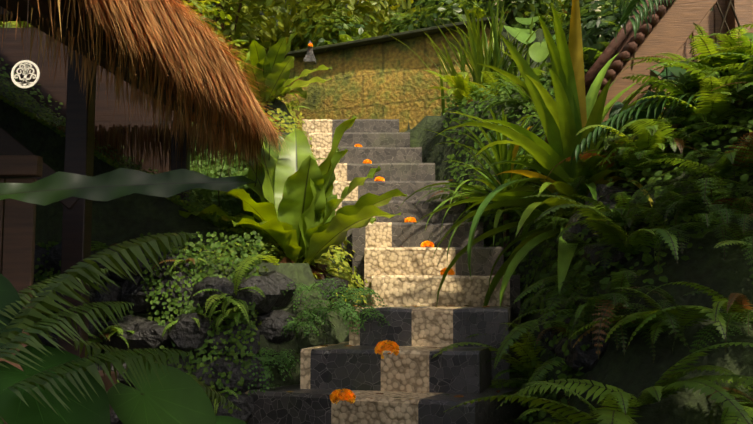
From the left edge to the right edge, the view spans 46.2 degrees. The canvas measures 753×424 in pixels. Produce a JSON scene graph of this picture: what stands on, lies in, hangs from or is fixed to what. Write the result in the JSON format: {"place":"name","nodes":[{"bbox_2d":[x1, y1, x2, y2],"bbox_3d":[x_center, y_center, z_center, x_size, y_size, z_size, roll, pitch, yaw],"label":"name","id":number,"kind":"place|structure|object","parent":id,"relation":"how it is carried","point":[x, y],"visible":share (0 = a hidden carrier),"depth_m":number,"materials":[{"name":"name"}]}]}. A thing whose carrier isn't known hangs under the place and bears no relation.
{"place":"outdoors","nodes":[
{"label":"outdoors","id":0,"kind":"place"},
{"bbox_2d":[0,28,172,174],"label":"building wall","id":1,"kind":"structure","parent":0,"point":[13,53],"depth_m":6.01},
{"bbox_2d":[0,0,752,423],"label":"terrain","id":2,"kind":"structure","parent":0,"point":[636,368],"depth_m":4.57,"materials":[{"name":"soil"}]},
{"bbox_2d":[0,0,238,423],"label":"hut timber frame","id":3,"kind":"object","parent":2,"relation":"on","point":[78,159],"visible":0.19,"depth_m":4.27,"materials":[{"name":"black wood"}]},
{"bbox_2d":[0,155,42,370],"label":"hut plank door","id":4,"kind":"structure","parent":3,"relation":"attached to","point":[17,232],"depth_m":3.51,"materials":[{"name":"brown wood"}]},
{"bbox_2d":[26,0,28,54],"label":"hanging cord","id":5,"kind":"object","parent":3,"relation":"attached to","point":[27,28],"visible":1,"depth_m":2.42,"materials":[{"name":"brown"}]},
{"bbox_2d":[11,60,39,87],"bbox_3d":[-0.958,-0.376,2.409,0.078,0.078,0.004,0,-5,1],"label":"tree of life ornament","id":6,"kind":"object","parent":5,"relation":"hanging from","point":[25,73],"visible":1,"depth_m":2.41,"materials":[{"name":"beige"}]},
{"bbox_2d":[0,0,302,175],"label":"thatch strands","id":7,"kind":"object","parent":3,"relation":"on","point":[173,27],"visible":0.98,"depth_m":4.08},
{"bbox_2d":[88,1,245,113],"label":"roof thatch edge","id":8,"kind":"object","parent":3,"relation":"on","point":[166,53],"depth_m":3.99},
{"bbox_2d":[0,233,243,415],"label":"fronds","id":9,"kind":"object","parent":2,"relation":"on","point":[92,271],"visible":0.9,"depth_m":1.68,"materials":[{"name":"green plant"}]},
{"bbox_2d":[0,273,246,423],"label":"broad leaves","id":10,"kind":"object","parent":2,"relation":"on","point":[179,397],"visible":0.83,"depth_m":1.66,"materials":[{"name":"green plant"}]},
{"bbox_2d":[115,134,269,218],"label":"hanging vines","id":11,"kind":"object","parent":2,"relation":"on","point":[193,167],"visible":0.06,"depth_m":5.64,"materials":[{"name":"green plant"}]},
{"bbox_2d":[0,32,406,303],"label":"birds nest ferns","id":12,"kind":"object","parent":2,"relation":"on","point":[294,206],"visible":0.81,"depth_m":5.23,"materials":[{"name":"green plant"}]},
{"bbox_2d":[33,231,390,415],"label":"maidenhair ferns","id":13,"kind":"object","parent":2,"relation":"on","point":[235,312],"visible":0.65,"depth_m":4.58,"materials":[{"name":"green plant"}]},
{"bbox_2d":[177,0,308,60],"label":"tree","id":14,"kind":"object","parent":2,"relation":"on","point":[250,27],"depth_m":12.48,"materials":[{"name":"green plant"}]},
{"bbox_2d":[33,162,641,423],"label":"rock wall","id":15,"kind":"structure","parent":2,"relation":"on","point":[184,333],"depth_m":4.50,"materials":[{"name":"grey stone"}]},
{"bbox_2d":[1,0,712,75],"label":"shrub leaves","id":16,"kind":"object","parent":2,"relation":"on","point":[319,23],"visible":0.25,"depth_m":11.75,"materials":[{"name":"green plant"}]},
{"bbox_2d":[0,0,752,423],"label":"ground cover leaves","id":17,"kind":"object","parent":2,"relation":"on","point":[338,254],"visible":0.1,"depth_m":5.14,"materials":[{"name":"green plant"}]},
{"bbox_2d":[245,119,528,423],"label":"stone stairs","id":18,"kind":"structure","parent":2,"relation":"on","point":[412,370],"depth_m":4.74,"materials":[{"name":"grey stone"}]},
{"bbox_2d":[308,43,454,403],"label":"marigold flowers","id":19,"kind":"object","parent":18,"relation":"on","point":[346,394],"visible":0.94,"depth_m":4.12,"materials":[{"name":"orange plant"}]},
{"bbox_2d":[287,151,519,399],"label":"fallen leaf litter","id":20,"kind":"object","parent":18,"relation":"on","point":[497,391],"visible":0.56,"depth_m":4.66,"materials":[{"name":"brown plant"}]},
{"bbox_2d":[277,24,500,131],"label":"stone wall","id":21,"kind":"structure","parent":2,"relation":"on","point":[382,80],"depth_m":11.47,"materials":[{"name":"yellow stone"}]},
{"bbox_2d":[304,40,315,63],"bbox_3d":[-0.851,-2.053,11.311,0.143,0.292,0.143,0,-5,1],"label":"stone statue","id":22,"kind":"object","parent":21,"relation":"on","point":[309,58],"visible":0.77,"depth_m":11.27,"materials":[{"name":"grey stone"}]},
{"bbox_2d":[236,16,507,63],"bbox_3d":[-0.224,-2.220,11.791,3.740,0.040,2.342,0,-5,1],"label":"wall coping","id":23,"kind":"object","parent":21,"relation":"on","point":[377,39],"visible":0.38,"depth_m":11.39,"materials":[{"name":"grey stone"}]},
{"bbox_2d":[194,0,752,423],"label":"ferns","id":24,"kind":"object","parent":2,"relation":"on","point":[706,70],"visible":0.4,"depth_m":4.26,"materials":[{"name":"green plant"}]},
{"bbox_2d":[383,0,675,306],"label":"strap leaf plants","id":25,"kind":"object","parent":2,"relation":"on","point":[570,113],"visible":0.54,"depth_m":5.09,"materials":[{"name":"green plant"}]},
{"bbox_2d":[591,0,600,36],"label":"pale trunk","id":26,"kind":"object","parent":2,"relation":"on","point":[596,9],"visible":0.02,"depth_m":9.95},
{"bbox_2d":[545,0,673,143],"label":"roof tiles","id":27,"kind":"object","parent":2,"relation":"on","point":[623,46],"visible":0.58,"depth_m":5.59,"materials":[{"name":"ceramic"}]},
{"bbox_2d":[603,0,717,121],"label":"gable board","id":28,"kind":"object","parent":27,"relation":"attached to","point":[673,29],"visible":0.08,"depth_m":5.53,"materials":[{"name":"brown wood"}]},
{"bbox_2d":[500,0,742,141],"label":"broad leaf plants","id":29,"kind":"object","parent":2,"relation":"on","point":[538,53],"visible":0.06,"depth_m":5.50,"materials":[{"name":"green plant"}]},
{"bbox_2d":[491,68,752,423],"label":"lacy ferns","id":30,"kind":"object","parent":2,"relation":"on","point":[608,302],"visible":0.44,"depth_m":3.88,"materials":[{"name":"green plant"}]},
{"bbox_2d":[570,0,751,163],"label":"palm fronds","id":31,"kind":"object","parent":2,"relation":"on","point":[596,132],"visible":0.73,"depth_m":4.62,"materials":[{"name":"green plant"}]},
{"bbox_2d":[606,0,752,157],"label":"timber wall","id":32,"kind":"structure","parent":2,"relation":"on","point":[711,22],"depth_m":6.01,"materials":[{"name":"brown wood"}]},
{"bbox_3d":[-1.022,-0.092,5.959,1.074,1.066,0.902,0,-5,1],"label":"earth bank","id":33,"kind":"object","parent":2,"relation":"on","visible":0},
{"bbox_2d":[189,134,286,261],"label":"creeper leaves","id":34,"kind":"object","parent":33,"relation":"on","point":[233,205],"visible":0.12,"depth_m":5.81,"materials":[{"name":"green plant"}]}
]}

